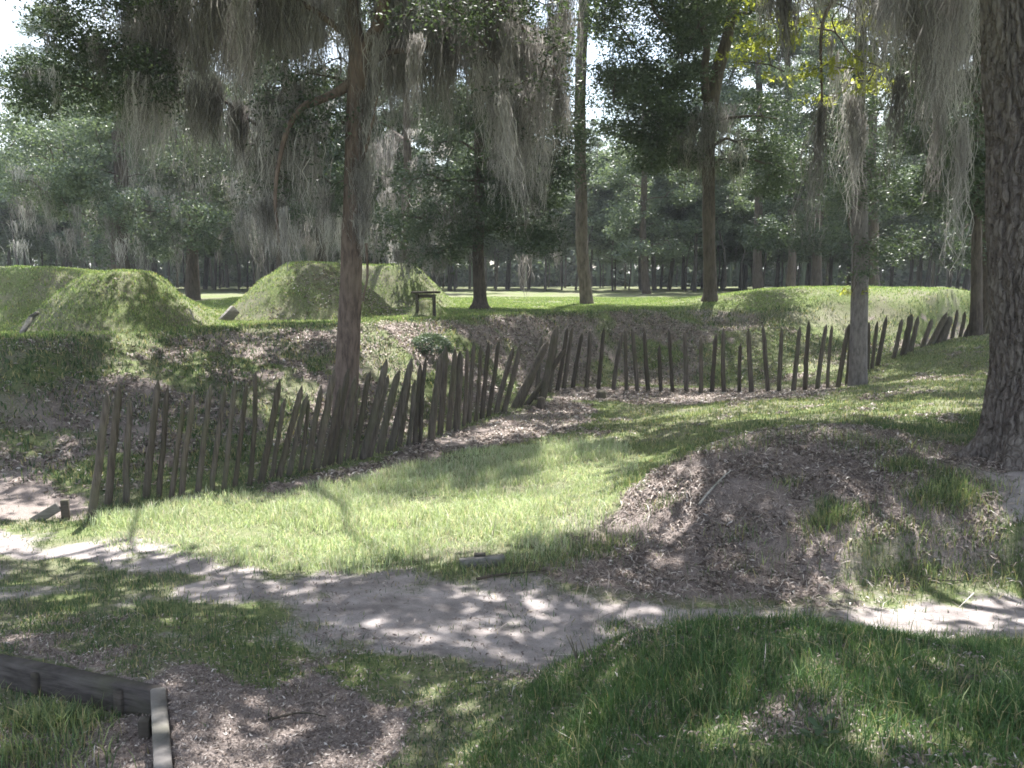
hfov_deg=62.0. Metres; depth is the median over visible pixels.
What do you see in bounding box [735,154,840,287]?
oak tree
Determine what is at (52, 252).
oak tree
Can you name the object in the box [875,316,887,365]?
wooden stake
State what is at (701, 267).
oak tree
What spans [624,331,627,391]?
wooden stake
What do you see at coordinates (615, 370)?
wooden stake
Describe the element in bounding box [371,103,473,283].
oak tree
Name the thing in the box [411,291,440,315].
wooden stand
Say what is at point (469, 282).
pine tree
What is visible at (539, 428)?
ditch leaf litter
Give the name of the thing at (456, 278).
pine tree
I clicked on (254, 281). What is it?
young tree
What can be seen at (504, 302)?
field grass
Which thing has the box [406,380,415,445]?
wooden stake
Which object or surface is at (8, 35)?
sky
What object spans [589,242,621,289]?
young tree
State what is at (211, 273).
pine tree
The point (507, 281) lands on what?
oak tree
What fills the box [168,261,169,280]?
pine tree
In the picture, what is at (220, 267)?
young tree
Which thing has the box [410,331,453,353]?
round bush
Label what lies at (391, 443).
wooden stake
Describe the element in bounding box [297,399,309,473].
wooden stake
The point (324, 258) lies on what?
slender tree
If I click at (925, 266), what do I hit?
young tree
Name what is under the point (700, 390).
wooden stake
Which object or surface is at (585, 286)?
straight pine
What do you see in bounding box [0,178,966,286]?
distant wood
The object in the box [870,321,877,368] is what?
wooden stake
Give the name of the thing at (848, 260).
oak tree
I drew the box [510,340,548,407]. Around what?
wooden stake
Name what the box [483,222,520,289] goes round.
young tree
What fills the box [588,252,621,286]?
young tree
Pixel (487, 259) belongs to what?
young tree
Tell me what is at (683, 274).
oak tree
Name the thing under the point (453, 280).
young tree
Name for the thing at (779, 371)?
wooden stake
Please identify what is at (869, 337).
wooden stake
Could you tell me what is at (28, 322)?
slanted plank
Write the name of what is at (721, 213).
young tree
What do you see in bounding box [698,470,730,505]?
fallen branch
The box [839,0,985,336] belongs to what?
slender tree
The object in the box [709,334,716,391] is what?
wooden stake
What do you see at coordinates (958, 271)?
oak tree
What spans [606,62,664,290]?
pine tree
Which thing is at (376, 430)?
wooden stake
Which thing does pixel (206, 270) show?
oak tree
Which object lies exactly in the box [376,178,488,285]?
oak tree
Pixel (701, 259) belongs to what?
oak tree
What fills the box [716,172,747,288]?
oak tree
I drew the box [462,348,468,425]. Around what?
wooden stake
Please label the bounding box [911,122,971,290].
oak tree
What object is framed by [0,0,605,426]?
moss hung oak
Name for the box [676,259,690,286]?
young tree
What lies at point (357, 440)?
wooden stake
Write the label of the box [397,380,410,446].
wooden stake
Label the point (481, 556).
path sill
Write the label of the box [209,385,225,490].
wooden stake
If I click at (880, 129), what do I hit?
pine tree
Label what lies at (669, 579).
fallen branch
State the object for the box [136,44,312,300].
slender tree
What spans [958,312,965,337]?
wooden stake
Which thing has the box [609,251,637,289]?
young tree
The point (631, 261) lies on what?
oak tree
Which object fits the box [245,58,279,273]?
pine tree
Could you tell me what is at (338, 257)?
oak tree
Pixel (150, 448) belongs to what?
wooden stake
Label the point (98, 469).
wooden stake
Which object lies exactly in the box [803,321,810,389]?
wooden stake
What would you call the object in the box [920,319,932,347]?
wooden stake
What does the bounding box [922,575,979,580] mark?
fallen branch
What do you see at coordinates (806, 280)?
oak tree
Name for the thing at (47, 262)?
oak tree
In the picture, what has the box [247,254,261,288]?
young tree
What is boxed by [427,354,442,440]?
wooden stake
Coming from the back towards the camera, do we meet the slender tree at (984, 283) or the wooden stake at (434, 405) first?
the slender tree at (984, 283)
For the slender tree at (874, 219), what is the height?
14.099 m
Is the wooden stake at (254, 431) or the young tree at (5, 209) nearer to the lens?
the wooden stake at (254, 431)
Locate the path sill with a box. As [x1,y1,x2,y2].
[459,552,504,567]
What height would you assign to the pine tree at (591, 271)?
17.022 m
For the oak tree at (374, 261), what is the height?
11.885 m
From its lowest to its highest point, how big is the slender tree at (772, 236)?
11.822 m
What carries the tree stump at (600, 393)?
on the ground at (30, 498)
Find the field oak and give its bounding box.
[363,0,604,308]
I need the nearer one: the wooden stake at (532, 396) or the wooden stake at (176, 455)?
the wooden stake at (176, 455)
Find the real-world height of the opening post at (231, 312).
0.729 m
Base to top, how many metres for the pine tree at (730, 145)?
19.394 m
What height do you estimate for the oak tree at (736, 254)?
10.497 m
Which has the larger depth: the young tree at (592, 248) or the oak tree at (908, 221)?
the young tree at (592, 248)
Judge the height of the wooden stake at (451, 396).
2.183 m
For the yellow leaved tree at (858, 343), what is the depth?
23.20 m
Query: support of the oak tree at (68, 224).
on the ground at (30, 498)
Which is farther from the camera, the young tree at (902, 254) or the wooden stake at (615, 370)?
the young tree at (902, 254)
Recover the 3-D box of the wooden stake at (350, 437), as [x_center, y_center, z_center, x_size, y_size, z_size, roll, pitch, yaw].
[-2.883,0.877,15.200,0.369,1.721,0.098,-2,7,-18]
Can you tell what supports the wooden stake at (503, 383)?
on the ground at (30, 498)
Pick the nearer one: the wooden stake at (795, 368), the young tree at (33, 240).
the wooden stake at (795, 368)
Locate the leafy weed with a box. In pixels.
[799,713,840,745]
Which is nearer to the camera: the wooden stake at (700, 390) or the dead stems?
the dead stems
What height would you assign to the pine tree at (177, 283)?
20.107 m
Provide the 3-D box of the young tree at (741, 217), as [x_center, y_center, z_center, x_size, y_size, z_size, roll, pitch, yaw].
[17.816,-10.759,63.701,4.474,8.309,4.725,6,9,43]
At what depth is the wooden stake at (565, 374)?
25.17 m
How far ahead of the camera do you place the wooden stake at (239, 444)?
13.27 m
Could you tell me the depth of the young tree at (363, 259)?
66.74 m
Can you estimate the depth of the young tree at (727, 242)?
68.04 m
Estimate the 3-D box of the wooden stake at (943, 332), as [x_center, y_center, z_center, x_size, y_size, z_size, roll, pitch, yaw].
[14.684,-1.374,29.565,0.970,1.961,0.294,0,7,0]
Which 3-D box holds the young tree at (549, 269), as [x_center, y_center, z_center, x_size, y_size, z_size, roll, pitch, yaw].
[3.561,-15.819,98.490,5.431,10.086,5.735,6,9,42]
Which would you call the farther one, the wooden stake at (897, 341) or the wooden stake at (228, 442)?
the wooden stake at (897, 341)
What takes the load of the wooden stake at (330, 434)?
on the ground at (30, 498)
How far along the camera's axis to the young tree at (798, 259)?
65.54 m
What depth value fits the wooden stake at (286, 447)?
13.87 m
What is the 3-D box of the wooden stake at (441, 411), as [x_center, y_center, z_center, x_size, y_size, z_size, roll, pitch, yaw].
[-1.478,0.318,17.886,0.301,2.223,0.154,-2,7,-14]
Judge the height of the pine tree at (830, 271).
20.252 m
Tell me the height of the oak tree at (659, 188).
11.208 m
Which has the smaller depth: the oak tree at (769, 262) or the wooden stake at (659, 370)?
the wooden stake at (659, 370)
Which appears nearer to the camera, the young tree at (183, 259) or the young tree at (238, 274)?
the young tree at (238, 274)
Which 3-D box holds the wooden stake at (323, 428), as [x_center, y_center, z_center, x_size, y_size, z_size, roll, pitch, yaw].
[-3.206,0.781,14.337,0.519,2.073,0.157,1,7,9]
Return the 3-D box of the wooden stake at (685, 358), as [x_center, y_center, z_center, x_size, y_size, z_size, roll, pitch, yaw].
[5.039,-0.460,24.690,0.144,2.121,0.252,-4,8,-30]
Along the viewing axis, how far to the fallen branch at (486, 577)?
9.09 m
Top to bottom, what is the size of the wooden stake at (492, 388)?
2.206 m
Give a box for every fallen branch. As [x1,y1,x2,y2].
[268,712,325,720]
[476,570,543,579]
[646,575,702,580]
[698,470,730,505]
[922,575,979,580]
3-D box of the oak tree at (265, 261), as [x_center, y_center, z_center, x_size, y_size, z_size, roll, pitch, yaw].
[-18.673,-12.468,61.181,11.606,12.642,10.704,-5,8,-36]
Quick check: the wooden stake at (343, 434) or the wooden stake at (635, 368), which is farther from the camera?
the wooden stake at (635, 368)
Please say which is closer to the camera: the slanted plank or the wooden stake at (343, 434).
the wooden stake at (343, 434)
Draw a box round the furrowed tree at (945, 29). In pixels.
[752,0,1023,470]
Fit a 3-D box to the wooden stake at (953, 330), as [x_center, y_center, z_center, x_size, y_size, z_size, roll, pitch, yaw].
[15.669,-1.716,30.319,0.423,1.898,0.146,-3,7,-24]
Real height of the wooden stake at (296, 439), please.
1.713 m
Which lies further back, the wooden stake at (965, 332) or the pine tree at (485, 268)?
the pine tree at (485, 268)
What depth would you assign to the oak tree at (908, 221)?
60.10 m
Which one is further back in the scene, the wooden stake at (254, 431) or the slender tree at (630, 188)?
the slender tree at (630, 188)
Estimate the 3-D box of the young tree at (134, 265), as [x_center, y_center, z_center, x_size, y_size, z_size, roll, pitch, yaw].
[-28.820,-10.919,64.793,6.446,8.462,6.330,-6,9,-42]
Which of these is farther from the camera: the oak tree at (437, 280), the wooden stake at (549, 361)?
the oak tree at (437, 280)
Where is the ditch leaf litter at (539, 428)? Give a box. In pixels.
[0,262,988,497]
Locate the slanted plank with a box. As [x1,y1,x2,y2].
[19,311,39,334]
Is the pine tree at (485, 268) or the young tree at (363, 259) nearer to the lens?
the young tree at (363, 259)
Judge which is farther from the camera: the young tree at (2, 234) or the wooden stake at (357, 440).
the young tree at (2, 234)
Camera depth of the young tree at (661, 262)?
68.58 m
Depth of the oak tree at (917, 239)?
84.82 m
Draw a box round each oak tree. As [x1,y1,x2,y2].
[3,113,161,269]
[31,248,88,266]
[35,148,79,266]
[57,189,171,266]
[58,113,187,273]
[108,167,160,269]
[128,255,158,269]
[130,253,160,267]
[165,157,252,288]
[170,128,312,276]
[199,257,229,286]
[200,250,240,287]
[224,256,260,286]
[226,240,291,268]
[267,165,343,261]
[288,225,339,261]
[294,225,364,262]
[362,178,399,263]
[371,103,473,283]
[373,141,413,263]
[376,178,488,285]
[386,187,466,270]
[412,156,490,290]
[492,156,574,289]
[500,207,566,287]
[588,157,700,290]
[622,151,639,288]
[625,129,754,289]
[649,240,689,288]
[662,213,699,288]
[678,155,749,289]
[692,249,734,287]
[698,258,716,288]
[715,174,771,275]
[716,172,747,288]
[725,244,773,274]
[731,260,748,288]
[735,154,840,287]
[769,259,802,279]
[770,193,825,285]
[797,256,845,285]
[800,180,905,285]
[810,172,918,285]
[827,164,944,263]
[884,149,928,286]
[889,227,933,286]
[909,186,971,287]
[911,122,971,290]
[915,228,965,288]
[962,265,968,287]
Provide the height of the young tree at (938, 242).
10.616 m
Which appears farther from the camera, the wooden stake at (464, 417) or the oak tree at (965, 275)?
the oak tree at (965, 275)
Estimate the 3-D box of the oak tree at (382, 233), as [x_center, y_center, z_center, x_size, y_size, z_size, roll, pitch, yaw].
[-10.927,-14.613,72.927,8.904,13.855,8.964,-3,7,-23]
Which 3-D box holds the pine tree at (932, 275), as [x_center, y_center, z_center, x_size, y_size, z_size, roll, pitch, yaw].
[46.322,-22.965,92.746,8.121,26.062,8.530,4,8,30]
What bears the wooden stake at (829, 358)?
on the ground at (30, 498)
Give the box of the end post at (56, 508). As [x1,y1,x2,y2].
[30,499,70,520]
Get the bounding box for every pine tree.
[0,1,84,266]
[23,62,74,267]
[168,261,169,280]
[173,122,178,287]
[209,258,212,287]
[213,74,236,289]
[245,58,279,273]
[364,14,426,263]
[442,156,462,287]
[443,90,472,288]
[452,55,473,155]
[462,70,486,287]
[473,111,499,288]
[517,141,550,288]
[558,146,574,287]
[570,118,605,181]
[588,142,604,286]
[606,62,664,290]
[613,148,625,287]
[663,27,724,291]
[717,121,752,286]
[780,9,868,154]
[798,43,883,285]
[802,156,829,285]
[831,105,880,285]
[879,94,906,279]
[882,95,965,286]
[883,63,956,286]
[901,101,950,287]
[906,64,971,287]
[946,102,968,286]
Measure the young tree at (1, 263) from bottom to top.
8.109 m
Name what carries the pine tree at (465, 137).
on the ground at (30, 498)
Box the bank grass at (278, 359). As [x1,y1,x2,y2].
[0,287,970,484]
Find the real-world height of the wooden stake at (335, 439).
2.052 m
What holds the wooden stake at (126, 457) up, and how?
on the ground at (30, 498)
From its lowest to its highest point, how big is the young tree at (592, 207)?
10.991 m
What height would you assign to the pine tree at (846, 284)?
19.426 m
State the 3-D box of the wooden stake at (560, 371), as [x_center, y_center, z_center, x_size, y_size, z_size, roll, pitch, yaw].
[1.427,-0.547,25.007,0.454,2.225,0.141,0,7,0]
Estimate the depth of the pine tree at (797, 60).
64.00 m
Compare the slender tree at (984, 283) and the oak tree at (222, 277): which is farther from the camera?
the oak tree at (222, 277)
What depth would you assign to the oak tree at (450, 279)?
67.23 m
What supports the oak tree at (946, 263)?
on the ground at (30, 498)
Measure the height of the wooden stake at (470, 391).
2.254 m
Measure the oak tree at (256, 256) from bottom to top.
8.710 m
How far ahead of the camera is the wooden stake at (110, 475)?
12.34 m
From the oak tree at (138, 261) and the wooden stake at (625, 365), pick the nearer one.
the wooden stake at (625, 365)
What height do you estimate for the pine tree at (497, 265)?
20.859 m
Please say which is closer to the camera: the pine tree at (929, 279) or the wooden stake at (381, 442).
the wooden stake at (381, 442)
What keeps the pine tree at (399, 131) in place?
on the ground at (30, 498)
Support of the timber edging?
on the ground at (30, 498)
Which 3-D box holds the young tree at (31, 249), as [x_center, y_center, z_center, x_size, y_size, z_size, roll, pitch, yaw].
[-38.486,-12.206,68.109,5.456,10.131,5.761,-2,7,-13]
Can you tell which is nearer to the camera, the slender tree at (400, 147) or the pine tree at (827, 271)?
the slender tree at (400, 147)
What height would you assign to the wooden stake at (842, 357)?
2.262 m
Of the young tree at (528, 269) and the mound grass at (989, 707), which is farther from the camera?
the young tree at (528, 269)
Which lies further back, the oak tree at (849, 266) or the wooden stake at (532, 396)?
the oak tree at (849, 266)
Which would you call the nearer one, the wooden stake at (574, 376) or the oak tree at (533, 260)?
the wooden stake at (574, 376)
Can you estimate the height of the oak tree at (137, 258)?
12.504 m
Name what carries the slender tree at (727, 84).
on the ground at (30, 498)
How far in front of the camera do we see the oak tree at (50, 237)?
59.56 m
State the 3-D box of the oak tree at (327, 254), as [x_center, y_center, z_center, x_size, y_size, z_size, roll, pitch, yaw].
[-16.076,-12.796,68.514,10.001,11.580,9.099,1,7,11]
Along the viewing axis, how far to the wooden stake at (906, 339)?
28.34 m
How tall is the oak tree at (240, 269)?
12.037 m
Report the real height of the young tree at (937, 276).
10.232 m
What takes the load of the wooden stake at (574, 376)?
on the ground at (30, 498)
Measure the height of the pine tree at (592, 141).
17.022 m
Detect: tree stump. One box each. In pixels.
[536,396,545,409]
[595,390,605,399]
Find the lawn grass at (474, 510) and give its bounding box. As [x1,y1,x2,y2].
[81,433,649,575]
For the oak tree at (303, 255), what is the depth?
60.34 m
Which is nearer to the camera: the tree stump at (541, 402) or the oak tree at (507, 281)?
the tree stump at (541, 402)
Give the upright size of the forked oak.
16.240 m
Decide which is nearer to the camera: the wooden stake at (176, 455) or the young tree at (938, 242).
the wooden stake at (176, 455)
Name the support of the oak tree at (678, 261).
on the ground at (30, 498)
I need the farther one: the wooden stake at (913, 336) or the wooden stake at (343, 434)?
the wooden stake at (913, 336)
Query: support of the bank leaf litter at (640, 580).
on the ground at (30, 498)
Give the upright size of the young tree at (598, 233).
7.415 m
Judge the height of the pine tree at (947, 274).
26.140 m
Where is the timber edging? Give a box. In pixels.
[0,654,171,767]
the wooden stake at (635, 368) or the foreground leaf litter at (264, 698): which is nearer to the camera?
the foreground leaf litter at (264, 698)
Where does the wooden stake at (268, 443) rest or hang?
on the ground at (30, 498)
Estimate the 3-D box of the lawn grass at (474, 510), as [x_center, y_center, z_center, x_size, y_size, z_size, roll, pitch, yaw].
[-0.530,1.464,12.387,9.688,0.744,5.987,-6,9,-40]
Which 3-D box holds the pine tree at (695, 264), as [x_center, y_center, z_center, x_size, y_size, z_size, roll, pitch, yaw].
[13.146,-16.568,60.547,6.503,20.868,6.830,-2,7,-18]
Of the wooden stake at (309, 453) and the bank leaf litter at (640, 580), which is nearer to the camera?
the bank leaf litter at (640, 580)
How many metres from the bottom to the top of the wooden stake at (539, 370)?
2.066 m
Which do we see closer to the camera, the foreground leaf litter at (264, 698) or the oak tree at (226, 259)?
the foreground leaf litter at (264, 698)
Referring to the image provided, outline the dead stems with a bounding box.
[566,635,592,666]
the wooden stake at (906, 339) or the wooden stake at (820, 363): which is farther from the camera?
the wooden stake at (906, 339)
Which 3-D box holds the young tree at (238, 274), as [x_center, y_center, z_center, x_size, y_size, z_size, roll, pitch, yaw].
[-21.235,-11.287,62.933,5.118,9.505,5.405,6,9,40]
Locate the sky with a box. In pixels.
[0,0,970,276]
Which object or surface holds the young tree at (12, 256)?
on the ground at (30, 498)
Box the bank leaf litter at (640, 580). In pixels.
[0,416,1023,680]
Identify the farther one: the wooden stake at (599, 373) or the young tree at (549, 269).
the young tree at (549, 269)
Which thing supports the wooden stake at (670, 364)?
on the ground at (30, 498)
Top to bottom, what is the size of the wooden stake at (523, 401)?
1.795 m
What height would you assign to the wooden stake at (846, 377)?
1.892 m
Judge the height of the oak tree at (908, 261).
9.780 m
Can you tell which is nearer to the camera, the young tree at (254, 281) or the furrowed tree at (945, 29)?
the furrowed tree at (945, 29)
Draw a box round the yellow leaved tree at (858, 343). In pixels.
[711,0,946,386]
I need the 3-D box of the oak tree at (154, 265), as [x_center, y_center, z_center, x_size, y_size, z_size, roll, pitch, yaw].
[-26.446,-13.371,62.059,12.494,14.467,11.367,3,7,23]
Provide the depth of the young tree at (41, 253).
74.55 m
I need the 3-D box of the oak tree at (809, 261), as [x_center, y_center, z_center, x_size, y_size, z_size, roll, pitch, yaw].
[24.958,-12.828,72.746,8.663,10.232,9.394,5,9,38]
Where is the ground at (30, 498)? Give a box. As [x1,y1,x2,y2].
[0,262,1023,767]
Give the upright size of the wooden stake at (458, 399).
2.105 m
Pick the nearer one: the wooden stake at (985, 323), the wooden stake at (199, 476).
the wooden stake at (199, 476)
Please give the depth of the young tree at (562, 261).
72.76 m
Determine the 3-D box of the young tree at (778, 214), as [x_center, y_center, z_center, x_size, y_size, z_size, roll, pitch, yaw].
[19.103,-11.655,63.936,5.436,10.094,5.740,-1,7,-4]
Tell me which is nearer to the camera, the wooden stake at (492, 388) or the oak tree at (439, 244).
the wooden stake at (492, 388)
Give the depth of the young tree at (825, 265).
89.85 m
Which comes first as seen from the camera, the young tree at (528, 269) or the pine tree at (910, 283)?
the pine tree at (910, 283)
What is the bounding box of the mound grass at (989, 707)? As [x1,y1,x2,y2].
[447,589,1023,767]
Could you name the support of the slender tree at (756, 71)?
on the ground at (30, 498)
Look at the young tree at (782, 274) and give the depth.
81.76 m
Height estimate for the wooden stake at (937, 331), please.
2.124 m
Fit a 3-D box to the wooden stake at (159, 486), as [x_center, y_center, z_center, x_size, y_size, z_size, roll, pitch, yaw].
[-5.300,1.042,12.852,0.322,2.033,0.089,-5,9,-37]
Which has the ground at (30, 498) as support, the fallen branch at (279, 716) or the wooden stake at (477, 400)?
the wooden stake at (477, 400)
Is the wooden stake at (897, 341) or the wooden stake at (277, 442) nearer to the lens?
the wooden stake at (277, 442)
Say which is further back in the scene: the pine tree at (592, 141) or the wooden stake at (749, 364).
the pine tree at (592, 141)
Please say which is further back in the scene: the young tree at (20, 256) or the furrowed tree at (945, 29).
the young tree at (20, 256)
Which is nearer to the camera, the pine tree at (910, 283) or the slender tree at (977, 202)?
the slender tree at (977, 202)
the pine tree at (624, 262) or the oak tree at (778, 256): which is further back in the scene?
the pine tree at (624, 262)
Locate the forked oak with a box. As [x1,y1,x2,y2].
[574,0,815,301]
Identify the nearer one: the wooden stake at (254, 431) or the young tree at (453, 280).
the wooden stake at (254, 431)
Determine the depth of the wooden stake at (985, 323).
31.18 m
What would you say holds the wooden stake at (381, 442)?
on the ground at (30, 498)
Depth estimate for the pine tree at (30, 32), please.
60.05 m
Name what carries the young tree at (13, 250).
on the ground at (30, 498)
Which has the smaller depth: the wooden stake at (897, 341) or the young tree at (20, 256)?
the wooden stake at (897, 341)
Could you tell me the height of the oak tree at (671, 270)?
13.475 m
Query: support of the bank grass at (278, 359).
on the ground at (30, 498)
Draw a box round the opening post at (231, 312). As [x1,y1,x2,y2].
[220,306,239,320]
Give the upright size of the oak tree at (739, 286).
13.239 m
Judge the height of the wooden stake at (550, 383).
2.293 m
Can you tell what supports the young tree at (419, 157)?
on the ground at (30, 498)
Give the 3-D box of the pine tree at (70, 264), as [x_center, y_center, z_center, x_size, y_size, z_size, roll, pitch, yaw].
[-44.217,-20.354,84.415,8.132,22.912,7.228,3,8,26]
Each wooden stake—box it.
[88,391,110,518]
[104,384,121,505]
[122,398,132,503]
[142,379,160,498]
[156,386,168,496]
[169,401,184,497]
[178,391,194,495]
[195,385,211,492]
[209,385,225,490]
[221,381,235,489]
[232,384,247,486]
[247,371,257,485]
[257,379,280,483]
[269,398,285,478]
[275,385,302,478]
[286,394,307,476]
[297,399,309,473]
[304,385,322,471]
[312,369,335,470]
[321,385,340,467]
[328,368,349,465]
[336,375,356,464]
[344,385,359,460]
[351,371,370,460]
[359,359,387,459]
[368,375,388,456]
[375,370,399,453]
[385,358,412,450]
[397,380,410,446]
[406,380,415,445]
[412,363,421,444]
[418,358,426,443]
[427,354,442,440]
[437,346,447,435]
[446,347,456,431]
[452,351,462,430]
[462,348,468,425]
[466,340,475,423]
[474,344,481,421]
[480,341,489,418]
[486,340,499,417]
[494,346,513,413]
[501,344,520,412]
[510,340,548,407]
[520,368,538,406]
[524,349,565,404]
[535,337,542,399]
[539,327,557,401]
[548,326,558,391]
[555,328,568,390]
[562,327,572,389]
[570,333,582,387]
[584,329,591,387]
[596,328,604,388]
[611,334,622,389]
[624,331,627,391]
[631,328,639,391]
[643,330,650,391]
[657,345,662,390]
[668,330,673,390]
[683,331,687,390]
[698,336,702,393]
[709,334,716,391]
[721,328,725,391]
[737,343,741,391]
[746,328,753,391]
[761,324,769,391]
[776,327,783,391]
[791,326,800,390]
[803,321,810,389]
[815,324,826,388]
[826,326,832,388]
[835,324,849,387]
[845,336,849,385]
[868,322,870,369]
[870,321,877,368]
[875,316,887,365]
[891,319,902,358]
[899,314,912,355]
[908,316,918,351]
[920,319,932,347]
[927,312,947,345]
[935,316,950,343]
[942,317,952,341]
[950,309,958,337]
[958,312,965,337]
[963,324,968,336]
[983,313,988,333]
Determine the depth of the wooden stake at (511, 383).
20.79 m
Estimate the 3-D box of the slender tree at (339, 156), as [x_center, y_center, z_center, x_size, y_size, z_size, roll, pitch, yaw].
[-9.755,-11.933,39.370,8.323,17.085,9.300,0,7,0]
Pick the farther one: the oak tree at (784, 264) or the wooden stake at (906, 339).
the oak tree at (784, 264)
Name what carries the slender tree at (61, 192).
on the ground at (30, 498)
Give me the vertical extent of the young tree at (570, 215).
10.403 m
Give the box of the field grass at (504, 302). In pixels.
[0,261,969,341]
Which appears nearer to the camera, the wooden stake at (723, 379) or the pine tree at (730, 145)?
the wooden stake at (723, 379)
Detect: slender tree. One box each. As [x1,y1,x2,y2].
[0,51,234,272]
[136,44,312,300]
[214,0,381,273]
[300,63,412,261]
[336,0,472,263]
[590,108,702,293]
[688,0,850,289]
[694,0,854,286]
[735,95,850,285]
[778,43,955,285]
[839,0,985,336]
[919,124,988,327]
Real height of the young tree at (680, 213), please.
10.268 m
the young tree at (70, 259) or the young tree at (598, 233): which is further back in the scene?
the young tree at (70, 259)
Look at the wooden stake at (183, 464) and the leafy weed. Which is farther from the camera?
the wooden stake at (183, 464)
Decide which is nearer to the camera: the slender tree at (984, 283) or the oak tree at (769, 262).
the slender tree at (984, 283)
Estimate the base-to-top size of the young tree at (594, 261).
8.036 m
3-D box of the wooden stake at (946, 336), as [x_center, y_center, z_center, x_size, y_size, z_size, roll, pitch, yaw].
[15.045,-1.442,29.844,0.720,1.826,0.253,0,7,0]
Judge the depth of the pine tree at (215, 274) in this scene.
66.05 m
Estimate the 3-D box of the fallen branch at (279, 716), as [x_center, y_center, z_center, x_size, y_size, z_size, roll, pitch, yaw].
[-1.451,2.227,5.744,0.381,0.062,0.100,-3,7,-21]
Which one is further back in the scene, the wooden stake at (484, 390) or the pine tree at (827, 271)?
the pine tree at (827, 271)
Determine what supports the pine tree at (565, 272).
on the ground at (30, 498)
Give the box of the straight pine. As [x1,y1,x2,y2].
[574,0,630,303]
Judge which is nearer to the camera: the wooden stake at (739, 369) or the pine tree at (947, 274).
the wooden stake at (739, 369)
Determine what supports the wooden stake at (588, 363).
on the ground at (30, 498)
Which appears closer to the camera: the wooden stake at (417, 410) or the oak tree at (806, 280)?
the wooden stake at (417, 410)
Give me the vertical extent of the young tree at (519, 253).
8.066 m
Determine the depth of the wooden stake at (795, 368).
23.80 m
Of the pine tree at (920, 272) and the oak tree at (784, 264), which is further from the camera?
the oak tree at (784, 264)
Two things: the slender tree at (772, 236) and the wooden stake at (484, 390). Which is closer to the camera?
the wooden stake at (484, 390)
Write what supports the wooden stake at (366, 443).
on the ground at (30, 498)
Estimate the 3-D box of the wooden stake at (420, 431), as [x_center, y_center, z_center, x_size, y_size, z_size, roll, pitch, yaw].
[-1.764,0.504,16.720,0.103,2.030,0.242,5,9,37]
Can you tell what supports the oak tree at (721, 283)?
on the ground at (30, 498)
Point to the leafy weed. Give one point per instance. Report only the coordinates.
(817, 728)
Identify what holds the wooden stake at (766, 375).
on the ground at (30, 498)
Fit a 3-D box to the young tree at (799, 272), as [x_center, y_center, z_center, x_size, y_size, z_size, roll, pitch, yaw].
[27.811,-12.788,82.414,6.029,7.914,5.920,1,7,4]
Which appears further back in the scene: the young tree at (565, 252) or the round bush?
the young tree at (565, 252)
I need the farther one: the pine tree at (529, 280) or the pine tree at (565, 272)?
the pine tree at (565, 272)
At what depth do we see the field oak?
31.00 m
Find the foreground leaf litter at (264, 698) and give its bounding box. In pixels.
[0,522,1023,767]
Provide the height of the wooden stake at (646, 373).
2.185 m
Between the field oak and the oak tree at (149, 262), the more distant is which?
the oak tree at (149, 262)
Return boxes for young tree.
[0,147,46,264]
[0,211,26,253]
[0,247,33,265]
[0,249,13,266]
[7,235,34,266]
[7,248,33,266]
[13,218,75,265]
[15,235,48,265]
[16,202,61,265]
[68,255,86,268]
[97,210,167,268]
[163,243,203,288]
[198,182,254,289]
[201,238,232,288]
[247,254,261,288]
[252,221,292,285]
[362,199,387,263]
[385,152,441,265]
[452,263,455,290]
[462,242,500,266]
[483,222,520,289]
[490,203,557,289]
[519,220,574,290]
[527,211,565,286]
[536,256,549,286]
[541,231,588,289]
[544,163,606,289]
[555,145,635,248]
[565,186,606,275]
[576,242,600,287]
[587,201,655,290]
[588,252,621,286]
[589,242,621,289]
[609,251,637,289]
[638,236,675,265]
[661,179,736,290]
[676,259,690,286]
[679,156,754,290]
[690,212,741,290]
[722,189,780,290]
[736,164,804,283]
[777,221,811,262]
[781,261,800,286]
[797,254,806,285]
[805,256,837,268]
[890,229,921,286]
[899,156,972,287]
[904,254,931,285]
[935,258,940,287]

